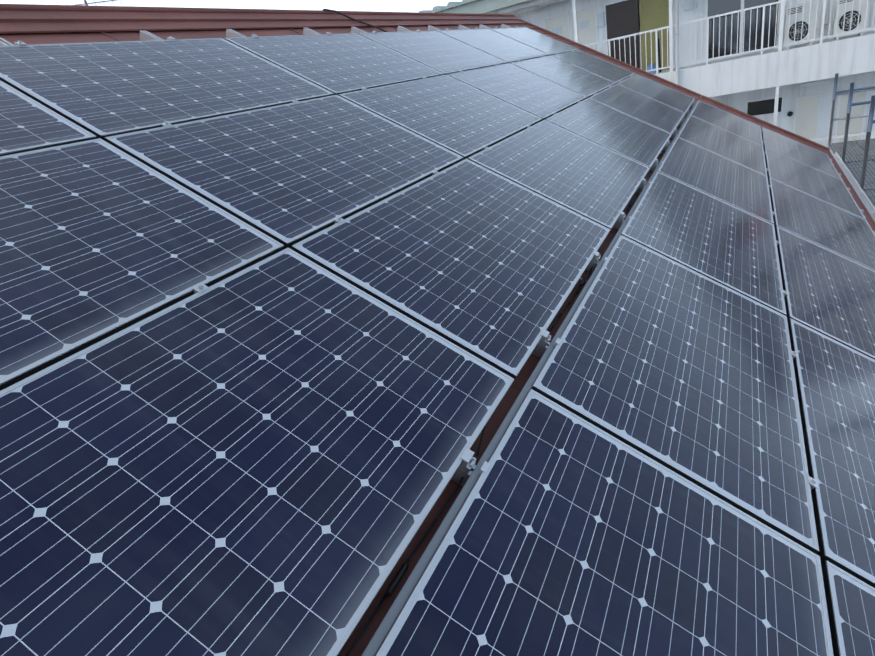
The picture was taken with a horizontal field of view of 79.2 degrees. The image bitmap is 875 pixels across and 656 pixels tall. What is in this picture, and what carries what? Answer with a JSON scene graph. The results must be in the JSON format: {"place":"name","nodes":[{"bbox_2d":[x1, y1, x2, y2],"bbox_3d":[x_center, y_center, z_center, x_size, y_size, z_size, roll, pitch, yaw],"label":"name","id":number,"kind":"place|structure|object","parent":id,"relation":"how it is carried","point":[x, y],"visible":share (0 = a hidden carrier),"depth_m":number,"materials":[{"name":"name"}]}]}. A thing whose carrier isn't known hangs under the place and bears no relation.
{"place":"outdoors","nodes":[
{"label":"outdoors","id":0,"kind":"place"},
{"bbox_2d":[0,0,461,11],"label":"sky","id":1,"kind":"structure","parent":0,"point":[338,5],"materials":[{"name":"white"}]},
{"bbox_2d":[0,24,874,655],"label":"house roof","id":2,"kind":"structure","parent":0,"point":[494,422],"depth_m":3.00,"materials":[{"name":"brown metal"}]},
{"bbox_2d":[0,4,525,33],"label":"roof ridge cap","id":3,"kind":"object","parent":2,"relation":"on","point":[26,18],"visible":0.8,"depth_m":4.13,"materials":[{"name":"brown metal"}]},
{"bbox_2d":[519,19,874,225],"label":"roof edge trim","id":4,"kind":"structure","parent":2,"relation":"attached to","point":[699,95],"depth_m":9.27,"materials":[{"name":"brown metal"}]},
{"bbox_3d":[-1.578,1.352,4.948,10.022,7.381,17.300,2,28,29],"label":"house","id":5,"kind":"object","parent":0,"visible":0},
{"bbox_2d":[57,0,121,5],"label":"tv antenna","id":6,"kind":"object","parent":5,"relation":"on","point":[85,2],"visible":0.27,"depth_m":7.43,"materials":[{"name":"metal"}]},
{"bbox_2d":[323,9,387,31],"bbox_3d":[-1.395,-3.008,5.973,2.070,0.880,0.372,-5,25,16],"label":"cable","id":7,"kind":"object","parent":5,"relation":"on","point":[355,19],"visible":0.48,"depth_m":5.76,"materials":[{"name":"black plastic"}]},
{"bbox_2d":[0,24,865,489],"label":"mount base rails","id":8,"kind":"object","parent":5,"relation":"attached to","point":[538,350],"visible":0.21,"depth_m":3.48,"materials":[{"name":"silver metal"}]},
{"bbox_2d":[0,80,96,156],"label":"solar panel","id":9,"kind":"object","parent":8,"relation":"attached to","point":[27,123],"visible":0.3,"depth_m":2.17,"materials":[{"name":"glass"}]},
{"bbox_2d":[0,138,283,390],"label":"solar panel","id":10,"kind":"object","parent":8,"relation":"attached to","point":[100,239],"visible":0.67,"depth_m":1.75,"materials":[{"name":"glass"}]},
{"bbox_2d":[0,38,333,140],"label":"solar panel","id":11,"kind":"object","parent":8,"relation":"attached to","point":[101,90],"visible":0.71,"depth_m":2.80,"materials":[{"name":"glass"}]},
{"bbox_2d":[0,248,513,655],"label":"solar panel","id":12,"kind":"object","parent":8,"relation":"attached to","point":[262,458],"visible":0.96,"depth_m":1.25,"materials":[{"name":"glass"}]},
{"bbox_2d":[104,95,463,249],"bbox_3d":[-0.629,-0.925,2.787,0.986,0.039,1.651,30,38,12],"label":"solar panel","id":13,"kind":"object","parent":8,"relation":"attached to","point":[289,175],"visible":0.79,"depth_m":2.55,"materials":[{"name":"glass"}]},
{"bbox_2d":[224,33,443,94],"bbox_3d":[-0.729,-2.169,4.284,0.986,0.038,1.651,30,38,12],"label":"solar panel","id":14,"kind":"object","parent":8,"relation":"attached to","point":[336,64],"visible":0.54,"depth_m":4.12,"materials":[{"name":"glass"}]},
{"bbox_2d":[357,30,507,74],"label":"solar panel","id":15,"kind":"object","parent":8,"relation":"attached to","point":[440,52],"visible":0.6,"depth_m":5.45,"materials":[{"name":"glass"}]},
{"bbox_2d":[338,74,542,159],"bbox_3d":[0.122,-1.677,4.075,0.986,0.039,1.651,30,38,12],"label":"solar panel","id":16,"kind":"object","parent":8,"relation":"attached to","point":[459,117],"visible":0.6,"depth_m":3.91,"materials":[{"name":"glass"}]},
{"bbox_2d":[14,26,874,489],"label":"panel clamps","id":17,"kind":"object","parent":8,"relation":"attached to","point":[468,458],"visible":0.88,"depth_m":2.27,"materials":[{"name":"silver metal"}]},
{"bbox_2d":[291,159,609,381],"bbox_3d":[0.222,-0.433,2.578,0.986,0.038,1.651,30,38,12],"label":"solar panel","id":18,"kind":"object","parent":8,"relation":"attached to","point":[486,265],"visible":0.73,"depth_m":2.33,"materials":[{"name":"glass"}]},
{"bbox_2d":[437,28,548,62],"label":"solar panel","id":19,"kind":"object","parent":8,"relation":"attached to","point":[499,45],"visible":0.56,"depth_m":6.76,"materials":[{"name":"glass"}]},
{"bbox_2d":[447,63,586,120],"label":"solar panel","id":20,"kind":"object","parent":8,"relation":"attached to","point":[529,92],"visible":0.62,"depth_m":5.24,"materials":[{"name":"glass"}]},
{"bbox_2d":[345,106,691,655],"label":"pv string cables","id":21,"kind":"object","parent":8,"relation":"attached to","point":[393,585],"visible":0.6,"depth_m":1.29,"materials":[{"name":"black plastic"}]},
{"bbox_2d":[362,101,697,655],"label":"mounting rail","id":22,"kind":"object","parent":8,"relation":"attached to","point":[373,647],"visible":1,"depth_m":1.46,"materials":[{"name":"metal"}]},
{"bbox_2d":[489,27,578,54],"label":"solar panel","id":23,"kind":"object","parent":8,"relation":"attached to","point":[538,41],"visible":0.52,"depth_m":8.06,"materials":[{"name":"glass"}]},
{"bbox_2d":[468,120,649,233],"bbox_3d":[0.973,-1.185,3.866,0.986,0.038,1.651,30,38,12],"label":"solar panel","id":24,"kind":"object","parent":8,"relation":"attached to","point":[587,178],"visible":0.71,"depth_m":3.69,"materials":[{"name":"glass"}]},
{"bbox_2d":[511,55,614,98],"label":"solar panel","id":25,"kind":"object","parent":8,"relation":"attached to","point":[587,84],"visible":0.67,"depth_m":6.55,"materials":[{"name":"glass"}]},
{"bbox_2d":[552,50,634,83],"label":"solar panel","id":26,"kind":"object","parent":8,"relation":"attached to","point":[616,74],"visible":0.75,"depth_m":7.86,"materials":[{"name":"glass"}]},
{"bbox_2d":[376,389,833,655],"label":"solar panel","id":27,"kind":"object","parent":8,"relation":"attached to","point":[569,533],"visible":0.94,"depth_m":1.38,"materials":[{"name":"glass"}]},
{"bbox_2d":[545,98,671,169],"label":"solar panel","id":28,"kind":"object","parent":8,"relation":"attached to","point":[624,134],"visible":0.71,"depth_m":5.02,"materials":[{"name":"glass"}]},
{"bbox_2d":[589,84,684,133],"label":"solar panel","id":29,"kind":"object","parent":8,"relation":"attached to","point":[646,109],"visible":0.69,"depth_m":6.34,"materials":[{"name":"glass"}]},
{"bbox_2d":[617,74,694,112],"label":"solar panel","id":30,"kind":"object","parent":8,"relation":"attached to","point":[664,94],"visible":0.79,"depth_m":7.65,"materials":[{"name":"glass"}]},
{"bbox_2d":[531,235,818,553],"bbox_3d":[1.111,0.081,2.360,0.986,0.038,1.651,30,38,12],"label":"solar panel","id":31,"kind":"object","parent":8,"relation":"attached to","point":[681,370],"visible":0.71,"depth_m":2.09,"materials":[{"name":"glass"}]},
{"bbox_2d":[621,171,786,315],"bbox_3d":[1.862,-0.671,3.648,0.986,0.038,1.651,30,38,12],"label":"solar panel","id":32,"kind":"object","parent":8,"relation":"attached to","point":[714,238],"visible":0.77,"depth_m":3.47,"materials":[{"name":"glass"}]},
{"bbox_2d":[658,137,773,223],"bbox_3d":[2.613,-1.423,4.936,0.986,0.038,1.651,30,38,12],"label":"solar panel","id":33,"kind":"object","parent":8,"relation":"attached to","point":[728,181],"visible":0.81,"depth_m":4.80,"materials":[{"name":"glass"}]},
{"bbox_2d":[678,115,766,175],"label":"solar panel","id":34,"kind":"object","parent":8,"relation":"attached to","point":[724,143],"visible":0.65,"depth_m":6.12,"materials":[{"name":"glass"}]},
{"bbox_2d":[691,100,762,145],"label":"solar panel","id":35,"kind":"object","parent":8,"relation":"attached to","point":[728,121],"visible":0.77,"depth_m":7.43,"materials":[{"name":"glass"}]},
{"bbox_2d":[761,127,841,179],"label":"solar panel","id":36,"kind":"object","parent":8,"relation":"attached to","point":[798,151],"visible":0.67,"depth_m":7.22,"materials":[{"name":"glass"}]},
{"bbox_2d":[764,147,865,218],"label":"solar panel","id":37,"kind":"object","parent":8,"relation":"attached to","point":[812,181],"visible":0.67,"depth_m":5.91,"materials":[{"name":"glass"}]},
{"bbox_2d":[768,177,874,270],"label":"solar panel","id":38,"kind":"object","parent":8,"relation":"attached to","point":[835,229],"visible":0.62,"depth_m":4.64,"materials":[{"name":"glass"}]},
{"bbox_2d":[775,226,874,359],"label":"solar panel","id":39,"kind":"object","parent":8,"relation":"attached to","point":[831,294],"visible":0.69,"depth_m":3.37,"materials":[{"name":"glass"}]},
{"bbox_2d":[788,318,874,587],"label":"solar panel","id":40,"kind":"object","parent":8,"relation":"attached to","point":[835,382],"visible":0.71,"depth_m":2.10,"materials":[{"name":"glass"}]},
{"bbox_2d":[821,560,874,655],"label":"solar panel","id":41,"kind":"object","parent":8,"relation":"attached to","point":[850,600],"visible":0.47,"depth_m":1.47,"materials":[{"name":"glass"}]},
{"bbox_2d":[833,152,874,220],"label":"eave gutter","id":42,"kind":"object","parent":5,"relation":"attached to","point":[867,203],"visible":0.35,"depth_m":7.15,"materials":[{"name":"white plastic"}]},
{"label":"ground","id":43,"kind":"structure","parent":0,"visible":0},
{"bbox_2d":[436,0,874,154],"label":"apartment block","id":44,"kind":"structure","parent":43,"relation":"on","point":[737,82],"depth_m":13.93,"materials":[{"name":"white paint"}]},
{"bbox_2d":[419,0,476,12],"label":"neighbouring roof","id":45,"kind":"structure","parent":44,"relation":"attached to","point":[435,9],"depth_m":15.80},
{"bbox_2d":[493,0,831,99],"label":"apartment fittings","id":46,"kind":"object","parent":44,"relation":"attached to","point":[826,25],"visible":0.21,"depth_m":13.80,"materials":[{"name":"white metal"}]},
{"bbox_2d":[543,0,868,142],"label":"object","id":47,"kind":"structure","parent":44,"relation":"in","point":[625,17],"depth_m":14.66,"materials":[{"name":"white"}]},
{"bbox_2d":[572,0,874,151],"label":"apartment railings","id":48,"kind":"object","parent":44,"relation":"attached to","point":[671,44],"visible":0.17,"depth_m":13.42,"materials":[{"name":"white metal"}]},
{"bbox_2d":[783,0,817,48],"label":"air conditioner unit","id":49,"kind":"object","parent":44,"relation":"on","point":[805,21],"visible":0.83,"depth_m":12.82,"materials":[{"name":"paint"}]},
{"bbox_2d":[832,0,869,39],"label":"air conditioner unit","id":50,"kind":"object","parent":44,"relation":"on","point":[855,14],"visible":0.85,"depth_m":12.37,"materials":[{"name":"paint"}]},
{"bbox_2d":[828,73,874,207],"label":"scaffolding","id":51,"kind":"object","parent":43,"relation":"on","point":[857,157],"visible":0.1,"depth_m":8.65,"materials":[{"name":"grey metal"}]}
]}

